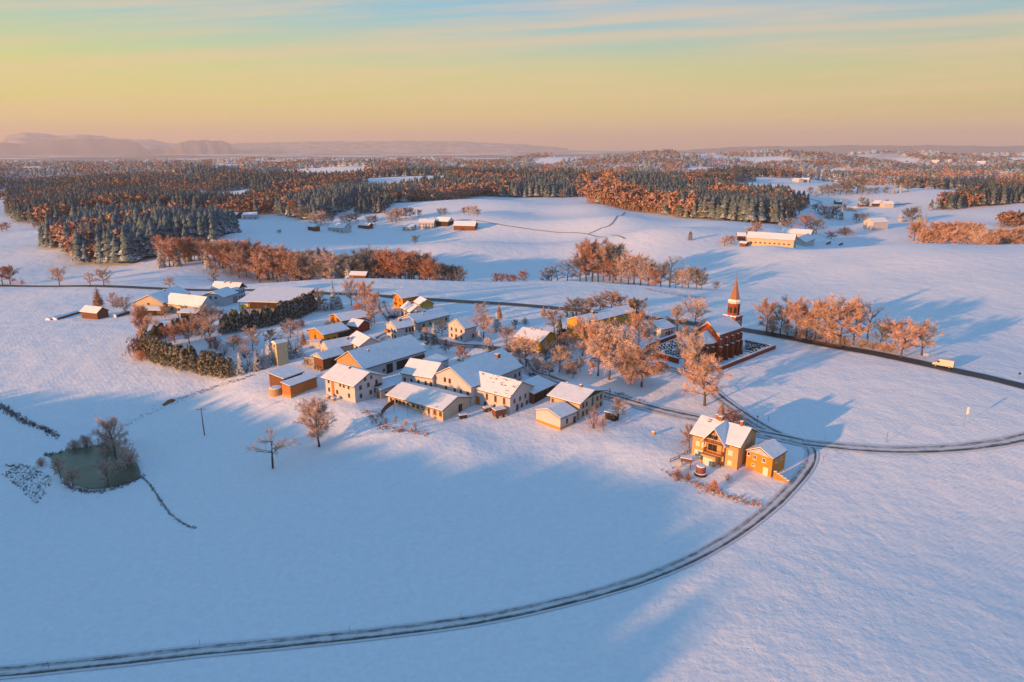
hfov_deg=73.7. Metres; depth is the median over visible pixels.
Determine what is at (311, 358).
grey shed
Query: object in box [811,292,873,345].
bare tree
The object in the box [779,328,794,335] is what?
bush
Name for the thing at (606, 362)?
bare tree
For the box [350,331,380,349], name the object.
pink cottage
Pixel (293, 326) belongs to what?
bare tree
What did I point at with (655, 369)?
tree
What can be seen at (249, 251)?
bare tree
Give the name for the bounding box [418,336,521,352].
hedge
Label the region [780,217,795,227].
bare tree
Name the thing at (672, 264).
bare tree
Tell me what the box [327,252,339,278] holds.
spruce tree
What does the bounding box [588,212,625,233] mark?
forest track
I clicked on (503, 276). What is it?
bare tree
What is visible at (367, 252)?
bare tree
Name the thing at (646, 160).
forest
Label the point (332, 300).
spruce tree
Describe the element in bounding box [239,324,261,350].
bare tree
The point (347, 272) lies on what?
spruce tree
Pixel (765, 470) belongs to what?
door
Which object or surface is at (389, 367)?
door
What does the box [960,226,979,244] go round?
bare tree
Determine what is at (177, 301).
farm hall
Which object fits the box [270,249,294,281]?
bare tree
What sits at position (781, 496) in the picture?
country lane
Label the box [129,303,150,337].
poplar tree
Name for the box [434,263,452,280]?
bare tree
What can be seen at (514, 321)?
bare tree
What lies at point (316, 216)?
bare tree
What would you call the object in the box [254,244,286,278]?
bare tree
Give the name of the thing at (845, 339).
bush
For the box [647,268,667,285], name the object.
bare tree
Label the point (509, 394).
patchy house
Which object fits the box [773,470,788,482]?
stone wall
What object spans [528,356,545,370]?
bare tree
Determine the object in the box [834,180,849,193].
bare tree
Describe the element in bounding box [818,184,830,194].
bare tree
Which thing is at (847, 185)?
bare tree
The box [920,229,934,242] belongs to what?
bare tree
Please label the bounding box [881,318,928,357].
bare tree
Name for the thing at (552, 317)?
bare tree
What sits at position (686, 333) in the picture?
bare tree
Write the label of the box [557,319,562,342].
columnar conifer
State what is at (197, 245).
bare tree
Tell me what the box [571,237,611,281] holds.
bare tree
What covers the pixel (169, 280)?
bare tree
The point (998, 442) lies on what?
side lane
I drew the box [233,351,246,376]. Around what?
spruce tree
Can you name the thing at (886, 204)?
valley house
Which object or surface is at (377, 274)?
spruce tree
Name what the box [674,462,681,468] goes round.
road sign
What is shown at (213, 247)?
bare tree
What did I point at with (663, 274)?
bare tree
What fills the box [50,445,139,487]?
pond water
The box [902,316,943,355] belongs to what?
bare tree
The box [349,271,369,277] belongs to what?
shed
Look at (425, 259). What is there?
bare tree
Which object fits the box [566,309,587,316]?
hedge
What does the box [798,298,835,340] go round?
bare tree
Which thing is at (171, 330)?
bare tree
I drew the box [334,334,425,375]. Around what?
barn
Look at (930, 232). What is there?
bare tree
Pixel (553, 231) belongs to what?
field track
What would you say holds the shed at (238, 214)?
on the snow covered ground at (848, 566)
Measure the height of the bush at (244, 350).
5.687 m
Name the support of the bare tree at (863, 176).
on the snow covered ground at (848, 566)
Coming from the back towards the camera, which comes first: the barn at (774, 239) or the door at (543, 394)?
the barn at (774, 239)
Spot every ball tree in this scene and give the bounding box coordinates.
[424,340,436,348]
[439,343,450,351]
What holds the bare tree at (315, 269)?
on the snow covered ground at (848, 566)
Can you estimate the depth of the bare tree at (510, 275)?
416.89 m
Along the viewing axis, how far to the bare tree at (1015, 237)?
602.07 m
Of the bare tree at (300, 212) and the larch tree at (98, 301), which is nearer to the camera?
the larch tree at (98, 301)
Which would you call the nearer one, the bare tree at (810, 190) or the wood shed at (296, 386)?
the wood shed at (296, 386)
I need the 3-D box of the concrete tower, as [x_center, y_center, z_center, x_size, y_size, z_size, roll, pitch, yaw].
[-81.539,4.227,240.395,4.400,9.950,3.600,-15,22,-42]
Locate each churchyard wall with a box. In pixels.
[646,333,677,348]
[653,352,678,363]
[699,344,775,370]
[745,339,771,346]
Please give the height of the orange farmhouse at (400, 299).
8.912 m
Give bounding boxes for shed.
[79,305,109,318]
[235,212,240,218]
[267,365,303,386]
[280,373,317,397]
[304,352,316,366]
[311,347,344,369]
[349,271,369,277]
[358,222,373,228]
[423,353,448,365]
[523,375,556,403]
[604,409,618,421]
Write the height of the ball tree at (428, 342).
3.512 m
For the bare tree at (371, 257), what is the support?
on the snow covered ground at (848, 566)
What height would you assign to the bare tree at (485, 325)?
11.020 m
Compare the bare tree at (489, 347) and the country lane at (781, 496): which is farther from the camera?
the bare tree at (489, 347)
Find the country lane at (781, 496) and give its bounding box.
[0,443,818,678]
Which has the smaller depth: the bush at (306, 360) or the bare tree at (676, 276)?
the bush at (306, 360)
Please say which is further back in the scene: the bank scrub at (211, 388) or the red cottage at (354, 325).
the red cottage at (354, 325)
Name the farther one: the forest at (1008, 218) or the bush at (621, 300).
the forest at (1008, 218)
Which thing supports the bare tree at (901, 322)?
on the snow covered ground at (848, 566)
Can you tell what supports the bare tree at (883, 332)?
on the snow covered ground at (848, 566)
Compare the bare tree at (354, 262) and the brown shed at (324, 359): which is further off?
the bare tree at (354, 262)
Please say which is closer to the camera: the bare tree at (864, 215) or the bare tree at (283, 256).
the bare tree at (283, 256)
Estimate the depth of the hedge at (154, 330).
277.29 m
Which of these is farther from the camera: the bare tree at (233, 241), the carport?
the bare tree at (233, 241)
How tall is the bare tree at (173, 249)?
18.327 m
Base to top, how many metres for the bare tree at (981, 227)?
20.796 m
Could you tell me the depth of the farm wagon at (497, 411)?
197.28 m
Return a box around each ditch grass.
[0,403,59,438]
[139,475,196,528]
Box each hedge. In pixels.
[139,329,235,378]
[149,315,196,339]
[217,291,318,334]
[418,336,521,352]
[420,334,446,344]
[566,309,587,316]
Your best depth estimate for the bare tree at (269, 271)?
446.62 m
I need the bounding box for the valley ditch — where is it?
[867,203,912,206]
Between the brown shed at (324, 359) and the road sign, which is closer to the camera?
the road sign
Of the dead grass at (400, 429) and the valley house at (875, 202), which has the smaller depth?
the dead grass at (400, 429)
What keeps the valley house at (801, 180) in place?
on the snow covered ground at (848, 566)
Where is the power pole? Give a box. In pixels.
[196,408,205,434]
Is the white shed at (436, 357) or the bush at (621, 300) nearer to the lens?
the white shed at (436, 357)
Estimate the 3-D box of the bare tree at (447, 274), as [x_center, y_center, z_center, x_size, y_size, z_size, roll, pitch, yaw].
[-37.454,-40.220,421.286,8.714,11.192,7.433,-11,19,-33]
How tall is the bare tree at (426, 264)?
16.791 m
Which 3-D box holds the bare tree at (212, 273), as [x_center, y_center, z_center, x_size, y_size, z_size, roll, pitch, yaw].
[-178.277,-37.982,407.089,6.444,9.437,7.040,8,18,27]
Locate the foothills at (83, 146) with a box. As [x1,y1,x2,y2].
[0,138,151,155]
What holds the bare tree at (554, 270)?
on the snow covered ground at (848, 566)
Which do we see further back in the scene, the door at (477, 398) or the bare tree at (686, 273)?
the bare tree at (686, 273)
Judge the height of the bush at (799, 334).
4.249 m
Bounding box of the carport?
[177,308,201,317]
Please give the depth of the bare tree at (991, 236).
603.64 m
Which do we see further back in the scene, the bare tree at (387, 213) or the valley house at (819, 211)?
the valley house at (819, 211)
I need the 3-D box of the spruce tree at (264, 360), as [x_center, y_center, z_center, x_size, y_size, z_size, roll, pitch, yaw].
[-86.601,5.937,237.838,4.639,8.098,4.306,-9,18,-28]
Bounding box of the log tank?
[269,385,281,396]
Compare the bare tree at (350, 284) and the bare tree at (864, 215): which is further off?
the bare tree at (864, 215)
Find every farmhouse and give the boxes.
[320,363,386,402]
[327,222,351,233]
[391,290,418,308]
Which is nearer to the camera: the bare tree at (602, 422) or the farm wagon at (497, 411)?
the bare tree at (602, 422)
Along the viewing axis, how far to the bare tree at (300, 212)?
739.04 m
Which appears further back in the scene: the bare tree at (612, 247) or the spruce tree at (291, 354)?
the bare tree at (612, 247)
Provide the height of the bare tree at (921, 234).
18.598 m
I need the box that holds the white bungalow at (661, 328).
[640,319,675,337]
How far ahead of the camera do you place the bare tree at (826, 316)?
252.41 m
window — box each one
[694,449,702,456]
[708,443,716,451]
[709,434,717,439]
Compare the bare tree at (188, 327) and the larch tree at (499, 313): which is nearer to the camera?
the bare tree at (188, 327)
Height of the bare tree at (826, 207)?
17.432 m
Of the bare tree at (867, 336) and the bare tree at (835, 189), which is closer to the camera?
the bare tree at (867, 336)
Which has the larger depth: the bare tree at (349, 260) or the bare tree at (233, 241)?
the bare tree at (233, 241)
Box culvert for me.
[162,399,174,405]
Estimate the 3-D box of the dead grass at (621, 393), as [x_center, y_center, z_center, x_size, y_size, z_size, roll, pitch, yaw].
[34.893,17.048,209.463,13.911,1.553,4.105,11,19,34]
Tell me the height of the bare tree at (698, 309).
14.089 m
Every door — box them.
[233,296,237,302]
[331,381,334,395]
[338,330,350,337]
[386,363,392,373]
[397,358,407,369]
[415,354,424,359]
[476,396,479,404]
[535,393,539,402]
[540,390,546,399]
[762,467,767,475]
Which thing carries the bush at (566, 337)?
on the snow covered ground at (848, 566)
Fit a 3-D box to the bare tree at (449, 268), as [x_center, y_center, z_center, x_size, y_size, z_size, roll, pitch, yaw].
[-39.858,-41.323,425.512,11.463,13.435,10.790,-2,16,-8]
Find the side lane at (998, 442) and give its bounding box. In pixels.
[802,431,1023,453]
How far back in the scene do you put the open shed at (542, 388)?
210.49 m
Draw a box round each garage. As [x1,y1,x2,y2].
[309,339,322,347]
[402,224,415,230]
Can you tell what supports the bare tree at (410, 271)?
on the snow covered ground at (848, 566)
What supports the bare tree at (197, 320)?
on the snow covered ground at (848, 566)
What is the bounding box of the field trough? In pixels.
[5,461,13,466]
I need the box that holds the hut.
[739,241,748,246]
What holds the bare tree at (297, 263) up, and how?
on the snow covered ground at (848, 566)
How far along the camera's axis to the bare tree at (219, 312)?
292.27 m
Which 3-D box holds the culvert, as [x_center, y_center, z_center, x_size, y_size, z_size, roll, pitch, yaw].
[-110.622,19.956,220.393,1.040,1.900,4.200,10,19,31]
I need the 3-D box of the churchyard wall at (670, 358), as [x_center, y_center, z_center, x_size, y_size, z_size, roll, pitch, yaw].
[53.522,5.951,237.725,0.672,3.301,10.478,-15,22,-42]
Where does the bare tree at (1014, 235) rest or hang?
on the snow covered ground at (848, 566)
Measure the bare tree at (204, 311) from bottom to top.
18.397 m
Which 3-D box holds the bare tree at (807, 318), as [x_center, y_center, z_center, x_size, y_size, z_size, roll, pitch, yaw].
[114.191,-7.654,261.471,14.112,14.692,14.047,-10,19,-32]
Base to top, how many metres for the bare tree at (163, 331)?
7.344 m
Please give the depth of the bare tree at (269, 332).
260.58 m
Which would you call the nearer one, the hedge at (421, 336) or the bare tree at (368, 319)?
the hedge at (421, 336)
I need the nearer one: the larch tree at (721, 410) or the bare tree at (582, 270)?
the larch tree at (721, 410)
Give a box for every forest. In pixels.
[0,149,1023,164]
[0,149,1023,170]
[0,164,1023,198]
[3,183,297,224]
[37,199,241,263]
[271,170,594,218]
[353,190,396,213]
[582,169,798,223]
[792,189,810,207]
[902,171,1023,189]
[928,180,1023,208]
[995,209,1023,227]
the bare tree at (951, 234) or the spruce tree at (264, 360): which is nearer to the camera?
the spruce tree at (264, 360)
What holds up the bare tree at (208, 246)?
on the snow covered ground at (848, 566)
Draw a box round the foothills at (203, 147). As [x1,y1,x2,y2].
[160,140,235,154]
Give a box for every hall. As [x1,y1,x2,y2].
[165,293,216,313]
[202,286,238,305]
[242,212,258,218]
[781,228,813,236]
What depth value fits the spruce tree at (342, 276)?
435.70 m
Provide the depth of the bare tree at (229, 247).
450.72 m
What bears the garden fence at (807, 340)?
on the snow covered ground at (848, 566)
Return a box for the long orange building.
[566,305,634,340]
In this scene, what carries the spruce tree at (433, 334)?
on the snow covered ground at (848, 566)
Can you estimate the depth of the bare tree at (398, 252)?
439.09 m
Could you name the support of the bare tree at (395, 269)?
on the snow covered ground at (848, 566)
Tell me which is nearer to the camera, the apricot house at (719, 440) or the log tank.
the apricot house at (719, 440)
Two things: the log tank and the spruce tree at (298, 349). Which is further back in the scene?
the spruce tree at (298, 349)
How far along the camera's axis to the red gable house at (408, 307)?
292.27 m
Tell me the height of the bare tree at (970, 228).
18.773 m
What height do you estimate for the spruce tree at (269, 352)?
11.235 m
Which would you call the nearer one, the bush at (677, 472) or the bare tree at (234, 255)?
the bush at (677, 472)
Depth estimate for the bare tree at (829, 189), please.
1104.12 m
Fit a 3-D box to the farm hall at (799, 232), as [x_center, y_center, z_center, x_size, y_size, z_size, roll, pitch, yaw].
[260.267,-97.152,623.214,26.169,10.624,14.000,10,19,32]
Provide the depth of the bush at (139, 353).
248.89 m
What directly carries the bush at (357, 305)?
on the snow covered ground at (848, 566)
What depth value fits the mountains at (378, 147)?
18005.81 m
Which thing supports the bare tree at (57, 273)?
on the snow covered ground at (848, 566)
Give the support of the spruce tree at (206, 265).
on the snow covered ground at (848, 566)
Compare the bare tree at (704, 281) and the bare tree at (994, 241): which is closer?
the bare tree at (704, 281)
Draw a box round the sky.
[0,0,1023,150]
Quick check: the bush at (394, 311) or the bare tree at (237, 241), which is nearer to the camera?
the bush at (394, 311)
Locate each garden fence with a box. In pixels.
[381,399,394,413]
[648,288,699,297]
[766,331,849,347]
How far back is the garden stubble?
177.32 m
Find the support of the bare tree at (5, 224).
on the snow covered ground at (848, 566)
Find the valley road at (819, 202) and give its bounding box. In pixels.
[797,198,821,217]
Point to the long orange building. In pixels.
(618, 312)
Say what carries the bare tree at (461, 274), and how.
on the snow covered ground at (848, 566)
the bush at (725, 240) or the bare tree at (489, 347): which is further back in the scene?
the bush at (725, 240)
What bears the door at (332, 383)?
in the farmhouse at (354, 384)
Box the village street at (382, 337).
[374,301,397,341]
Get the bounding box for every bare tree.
[0,265,12,283]
[0,266,19,283]
[2,222,11,229]
[48,266,66,284]
[48,454,68,478]
[59,466,81,485]
[83,272,94,284]
[87,414,129,456]
[90,456,119,482]
[91,266,113,285]
[105,292,117,304]
[112,294,134,311]
[150,233,173,259]
[153,239,181,266]
[156,240,182,265]
[156,324,170,340]
[158,305,171,315]
[161,323,184,342]
[162,276,173,286]
[170,237,196,262]
[172,236,188,255]
[173,319,197,343]
[174,319,186,332]
[177,236,196,261]
[181,238,198,260]
[182,236,208,260]
[188,304,227,347]
[189,316,212,337]
[192,240,204,262]
[197,239,230,272]
[200,240,224,266]
[207,270,218,282]
[209,237,232,260]
[210,240,233,267]
[213,307,226,322]
[216,240,243,273]
[218,237,235,266]
[220,239,243,263]
[221,247,246,277]
[223,335,241,348]
[226,245,259,276]
[234,239,259,262]
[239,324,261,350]
[242,240,263,264]
[242,247,268,278]
[242,424,300,468]
[245,253,272,281]
[246,246,278,279]
[249,245,278,279]
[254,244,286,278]
[259,246,285,281]
[261,328,276,344]
[267,243,291,272]
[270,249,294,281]
[274,249,301,280]
[276,250,307,280]
[277,250,289,280]
[279,318,298,337]
[282,198,298,217]
[284,251,310,280]
[285,254,313,280]
[292,206,307,218]
[292,396,337,446]
[295,253,324,279]
[305,255,328,279]
[306,246,329,257]
[307,213,321,223]
[308,288,328,307]
[312,250,342,278]
[313,210,326,223]
[316,210,332,221]
[326,254,344,274]
[336,250,365,272]
[338,214,349,222]
[340,276,357,305]
[343,212,355,221]
[344,252,367,270]
[349,253,377,275]
[351,247,368,256]
[354,278,374,310]
[358,254,378,277]
[361,244,382,264]
[361,288,383,323]
[362,316,373,324]
[365,215,376,222]
[367,251,392,278]
[368,250,395,277]
[373,250,397,278]
[376,249,406,278]
[380,251,414,278]
[381,249,413,278]
[383,247,408,278]
[384,209,398,221]
[387,252,417,278]
[388,207,402,219]
[402,207,411,216]
[403,251,419,279]
[406,252,430,279]
[407,208,415,216]
[410,252,438,269]
[411,254,437,279]
[414,255,436,279]
[420,258,438,279]
[424,260,441,279]
[429,262,444,279]
[434,263,447,280]
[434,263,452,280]
[434,319,446,334]
[441,264,454,280]
[444,267,456,280]
[446,263,460,280]
[453,345,470,361]
[454,267,467,280]
[469,205,478,212]
[471,311,495,337]
[473,302,490,315]
[485,343,497,352]
[492,272,500,281]
[497,325,516,345]
[498,273,505,281]
[505,274,516,281]
[508,335,529,362]
[510,319,520,327]
[510,330,541,366]
[516,268,529,280]
[524,342,538,353]
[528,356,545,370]
[539,267,554,280]
[539,347,552,360]
[539,359,557,375]
[541,340,557,352]
[543,267,559,279]
[543,306,564,332]
[549,263,564,280]
[550,345,571,370]
[557,257,575,280]
[558,315,596,355]
[563,347,574,361]
[565,256,587,280]
[565,359,581,374]
[568,245,600,281]
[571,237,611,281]
[575,356,586,367]
[578,317,619,375]
[580,240,614,281]
[593,243,626,280]
[599,254,623,282]
[600,418,606,430]
[601,239,630,280]
[609,253,630,281]
[609,397,627,419]
[613,255,638,283]
[621,252,644,283]
[624,252,653,284]
[624,307,658,346]
[626,296,647,320]
[627,298,642,307]
[637,261,661,285]
[646,260,675,286]
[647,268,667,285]
[658,255,683,286]
[666,304,689,330]
[667,270,681,287]
[673,267,690,287]
[674,326,703,369]
[677,349,732,405]
[679,265,700,288]
[680,330,713,383]
[681,294,713,326]
[681,422,692,447]
[687,267,705,288]
[692,273,710,288]
[712,280,720,289]
[750,221,764,231]
[752,297,782,330]
[765,301,793,334]
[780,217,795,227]
[781,295,812,337]
[793,213,818,229]
[795,200,808,213]
[795,304,827,338]
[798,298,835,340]
[805,217,826,233]
[806,187,814,193]
[809,297,847,343]
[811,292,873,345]
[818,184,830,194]
[818,204,830,215]
[823,184,835,193]
[830,183,840,192]
[830,204,846,218]
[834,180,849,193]
[839,180,855,193]
[840,301,873,344]
[846,174,870,193]
[851,212,862,220]
[852,306,890,340]
[858,186,867,193]
[858,197,866,204]
[858,211,870,220]
[871,319,892,342]
[879,317,909,343]
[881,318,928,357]
[902,207,915,220]
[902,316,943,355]
[903,181,916,191]
[905,206,921,220]
[906,221,926,240]
[910,220,928,239]
[913,229,932,242]
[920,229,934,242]
[922,227,939,242]
[925,221,943,236]
[932,228,944,243]
[936,228,965,243]
[938,224,955,243]
[949,226,963,242]
[951,219,974,235]
[951,230,968,243]
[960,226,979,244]
[961,224,977,237]
[967,226,984,244]
[969,230,989,244]
[970,223,985,240]
[980,234,1001,244]
[982,231,1001,244]
[988,228,1010,244]
[996,232,1011,244]
[998,231,1022,244]
[1000,226,1018,239]
[1001,232,1019,243]
[1011,228,1023,242]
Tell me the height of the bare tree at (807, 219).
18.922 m
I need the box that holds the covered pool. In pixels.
[694,464,706,477]
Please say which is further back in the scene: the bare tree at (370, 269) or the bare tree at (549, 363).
the bare tree at (370, 269)
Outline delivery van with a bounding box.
[932,358,954,367]
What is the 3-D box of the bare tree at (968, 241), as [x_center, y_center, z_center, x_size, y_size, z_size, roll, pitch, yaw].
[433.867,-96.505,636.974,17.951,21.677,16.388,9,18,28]
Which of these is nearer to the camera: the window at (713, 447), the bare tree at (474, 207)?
the window at (713, 447)
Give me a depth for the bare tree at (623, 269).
421.10 m
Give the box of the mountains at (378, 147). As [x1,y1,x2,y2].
[241,141,567,152]
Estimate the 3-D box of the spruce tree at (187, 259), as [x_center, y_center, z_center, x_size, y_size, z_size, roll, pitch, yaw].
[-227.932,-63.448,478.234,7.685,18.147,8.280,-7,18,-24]
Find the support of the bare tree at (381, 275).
on the snow covered ground at (848, 566)
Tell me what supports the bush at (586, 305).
on the snow covered ground at (848, 566)
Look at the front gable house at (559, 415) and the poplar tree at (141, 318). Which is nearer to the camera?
the front gable house at (559, 415)
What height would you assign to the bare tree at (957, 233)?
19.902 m
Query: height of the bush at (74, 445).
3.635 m
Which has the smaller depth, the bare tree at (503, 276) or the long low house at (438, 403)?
the long low house at (438, 403)
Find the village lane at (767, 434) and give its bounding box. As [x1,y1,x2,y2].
[517,359,803,445]
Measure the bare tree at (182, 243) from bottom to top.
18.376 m
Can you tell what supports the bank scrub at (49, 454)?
on the snow covered ground at (848, 566)
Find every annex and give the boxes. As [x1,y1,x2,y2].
[375,380,396,398]
[745,439,787,476]
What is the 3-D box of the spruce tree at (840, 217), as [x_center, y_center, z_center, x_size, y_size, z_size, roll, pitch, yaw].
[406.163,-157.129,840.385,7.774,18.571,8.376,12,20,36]
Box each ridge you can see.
[0,156,492,161]
[560,152,702,157]
[677,145,1023,154]
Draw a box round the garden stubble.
[2,463,51,502]
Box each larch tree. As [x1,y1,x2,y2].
[92,285,104,306]
[300,331,306,344]
[497,307,502,318]
[718,400,725,418]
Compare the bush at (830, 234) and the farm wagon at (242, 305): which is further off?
the bush at (830, 234)
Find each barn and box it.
[132,285,190,306]
[237,286,315,312]
[307,322,350,341]
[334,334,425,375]
[453,221,477,230]
[736,232,745,240]
[746,231,796,247]
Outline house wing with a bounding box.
[400,358,448,386]
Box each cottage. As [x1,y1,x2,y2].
[306,223,320,230]
[319,336,352,352]
[346,318,369,332]
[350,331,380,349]
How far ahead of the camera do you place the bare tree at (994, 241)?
588.00 m
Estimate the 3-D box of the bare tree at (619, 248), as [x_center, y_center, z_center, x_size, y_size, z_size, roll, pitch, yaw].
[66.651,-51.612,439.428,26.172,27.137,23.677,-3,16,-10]
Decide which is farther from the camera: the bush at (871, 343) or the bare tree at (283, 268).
the bare tree at (283, 268)
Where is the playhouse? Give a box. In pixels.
[680,455,692,467]
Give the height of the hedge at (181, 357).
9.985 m
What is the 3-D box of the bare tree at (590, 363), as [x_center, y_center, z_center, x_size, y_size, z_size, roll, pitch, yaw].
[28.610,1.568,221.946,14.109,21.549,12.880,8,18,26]
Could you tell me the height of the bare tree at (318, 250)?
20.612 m
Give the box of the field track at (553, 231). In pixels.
[476,220,624,238]
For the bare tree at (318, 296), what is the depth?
312.00 m
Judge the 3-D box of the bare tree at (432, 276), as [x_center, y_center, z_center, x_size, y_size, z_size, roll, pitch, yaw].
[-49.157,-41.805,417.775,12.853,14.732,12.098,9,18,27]
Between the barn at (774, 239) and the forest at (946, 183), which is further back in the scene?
the forest at (946, 183)
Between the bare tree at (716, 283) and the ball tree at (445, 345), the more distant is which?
the bare tree at (716, 283)
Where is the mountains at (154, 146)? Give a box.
[0,132,256,153]
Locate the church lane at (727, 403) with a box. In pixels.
[589,357,804,441]
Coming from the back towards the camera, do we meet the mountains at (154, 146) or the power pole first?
the mountains at (154, 146)
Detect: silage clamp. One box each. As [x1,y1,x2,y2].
[52,310,80,319]
[111,310,129,316]
[820,240,830,244]
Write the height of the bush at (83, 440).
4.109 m
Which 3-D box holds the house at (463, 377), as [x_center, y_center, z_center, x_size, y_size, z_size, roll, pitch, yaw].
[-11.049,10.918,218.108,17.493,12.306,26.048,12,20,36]
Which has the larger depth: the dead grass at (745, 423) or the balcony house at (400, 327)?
the balcony house at (400, 327)
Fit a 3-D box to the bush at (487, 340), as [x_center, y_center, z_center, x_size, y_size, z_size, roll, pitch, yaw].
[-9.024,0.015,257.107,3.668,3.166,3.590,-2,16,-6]
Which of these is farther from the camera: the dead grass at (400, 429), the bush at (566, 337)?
the bush at (566, 337)
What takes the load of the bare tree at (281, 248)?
on the snow covered ground at (848, 566)
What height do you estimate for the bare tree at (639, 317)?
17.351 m
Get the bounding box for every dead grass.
[360,409,428,435]
[605,391,645,402]
[660,467,760,507]
[725,407,754,427]
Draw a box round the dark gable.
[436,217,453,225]
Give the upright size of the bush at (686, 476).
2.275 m
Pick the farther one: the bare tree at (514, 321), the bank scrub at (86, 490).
the bare tree at (514, 321)
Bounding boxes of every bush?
[35,457,47,467]
[66,440,81,450]
[77,435,93,447]
[94,431,116,448]
[114,443,139,469]
[122,333,143,355]
[132,350,149,361]
[207,335,225,350]
[213,344,233,355]
[231,333,243,344]
[234,343,255,358]
[301,354,310,364]
[317,302,332,310]
[350,301,363,309]
[390,308,401,315]
[419,327,431,335]
[484,337,491,343]
[552,330,578,348]
[558,361,577,373]
[561,302,573,314]
[564,296,585,314]
[573,298,591,313]
[582,296,600,311]
[583,407,601,428]
[591,292,612,310]
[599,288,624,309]
[614,295,629,305]
[646,334,654,341]
[673,467,682,477]
[683,472,692,479]
[707,479,720,492]
[717,237,732,245]
[718,407,746,423]
[765,324,782,332]
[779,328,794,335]
[793,326,807,336]
[802,329,817,338]
[810,332,825,341]
[824,333,841,342]
[825,230,836,236]
[837,226,857,234]
[837,335,852,345]
[853,337,869,347]
[863,339,880,348]
[875,341,890,351]
[880,343,899,353]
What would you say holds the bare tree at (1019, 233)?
on the snow covered ground at (848, 566)
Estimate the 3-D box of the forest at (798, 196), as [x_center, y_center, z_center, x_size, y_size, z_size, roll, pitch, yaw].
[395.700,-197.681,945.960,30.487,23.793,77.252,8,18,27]
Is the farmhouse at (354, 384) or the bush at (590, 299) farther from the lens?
the bush at (590, 299)
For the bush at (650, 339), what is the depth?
256.67 m
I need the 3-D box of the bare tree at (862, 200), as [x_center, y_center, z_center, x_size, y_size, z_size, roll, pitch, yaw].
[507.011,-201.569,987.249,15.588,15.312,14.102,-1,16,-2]
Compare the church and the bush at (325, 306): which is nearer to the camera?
the church
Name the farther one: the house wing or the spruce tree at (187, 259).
the spruce tree at (187, 259)
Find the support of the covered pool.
on the snow covered ground at (848, 566)
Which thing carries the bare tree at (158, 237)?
on the snow covered ground at (848, 566)
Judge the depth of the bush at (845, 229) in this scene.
725.45 m
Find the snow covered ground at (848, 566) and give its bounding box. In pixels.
[0,150,1023,681]
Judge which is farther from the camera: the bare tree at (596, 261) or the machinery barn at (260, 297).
the bare tree at (596, 261)
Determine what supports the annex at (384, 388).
on the snow covered ground at (848, 566)
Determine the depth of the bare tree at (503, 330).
254.72 m
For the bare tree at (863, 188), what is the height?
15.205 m
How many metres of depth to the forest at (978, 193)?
968.97 m
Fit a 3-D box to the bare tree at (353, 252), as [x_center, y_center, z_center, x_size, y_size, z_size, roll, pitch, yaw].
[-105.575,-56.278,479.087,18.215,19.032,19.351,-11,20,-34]
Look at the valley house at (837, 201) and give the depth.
1010.82 m
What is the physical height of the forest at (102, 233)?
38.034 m
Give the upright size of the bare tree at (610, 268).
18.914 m
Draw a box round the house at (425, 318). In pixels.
[397,307,450,329]
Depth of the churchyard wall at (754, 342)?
254.13 m
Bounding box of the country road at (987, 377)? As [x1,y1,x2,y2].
[0,284,1023,388]
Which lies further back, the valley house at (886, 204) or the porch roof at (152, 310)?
the valley house at (886, 204)
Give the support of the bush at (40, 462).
on the snow covered ground at (848, 566)
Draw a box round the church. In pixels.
[691,273,743,362]
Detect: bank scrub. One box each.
[44,444,97,456]
[60,473,145,493]
[171,375,252,403]
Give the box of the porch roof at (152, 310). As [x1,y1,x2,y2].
[139,306,165,315]
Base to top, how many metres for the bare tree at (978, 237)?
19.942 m
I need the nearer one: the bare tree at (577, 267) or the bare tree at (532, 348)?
the bare tree at (532, 348)
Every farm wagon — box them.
[240,303,249,308]
[458,412,470,418]
[482,405,492,411]
[492,405,505,418]
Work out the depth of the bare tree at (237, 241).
465.32 m
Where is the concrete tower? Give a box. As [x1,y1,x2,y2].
[271,338,288,365]
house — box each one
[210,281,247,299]
[328,309,367,324]
[384,317,415,338]
[385,382,472,420]
[397,307,450,329]
[400,301,425,315]
[413,296,432,309]
[418,218,435,229]
[434,348,523,405]
[447,315,477,341]
[475,371,534,414]
[513,327,558,353]
[535,402,577,429]
[546,381,607,419]
[689,413,760,469]
[792,178,803,182]
[796,233,815,246]
[802,178,810,182]
[817,208,831,214]
[833,200,841,203]
[845,206,856,210]
[862,217,888,230]
[871,200,881,205]
[879,201,893,207]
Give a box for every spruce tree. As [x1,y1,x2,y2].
[156,246,167,268]
[173,249,181,266]
[183,245,193,261]
[202,248,211,268]
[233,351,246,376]
[245,354,253,372]
[251,346,262,371]
[260,347,269,368]
[265,336,273,364]
[287,338,294,358]
[293,336,306,357]
[321,256,326,278]
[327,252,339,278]
[329,283,337,309]
[335,292,344,309]
[339,254,344,278]
[343,255,350,278]
[369,259,378,277]
[429,320,437,337]
[477,328,482,341]
[491,310,501,331]
[826,206,830,218]
[838,207,843,219]
[897,211,902,221]
[916,211,922,221]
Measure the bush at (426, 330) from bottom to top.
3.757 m

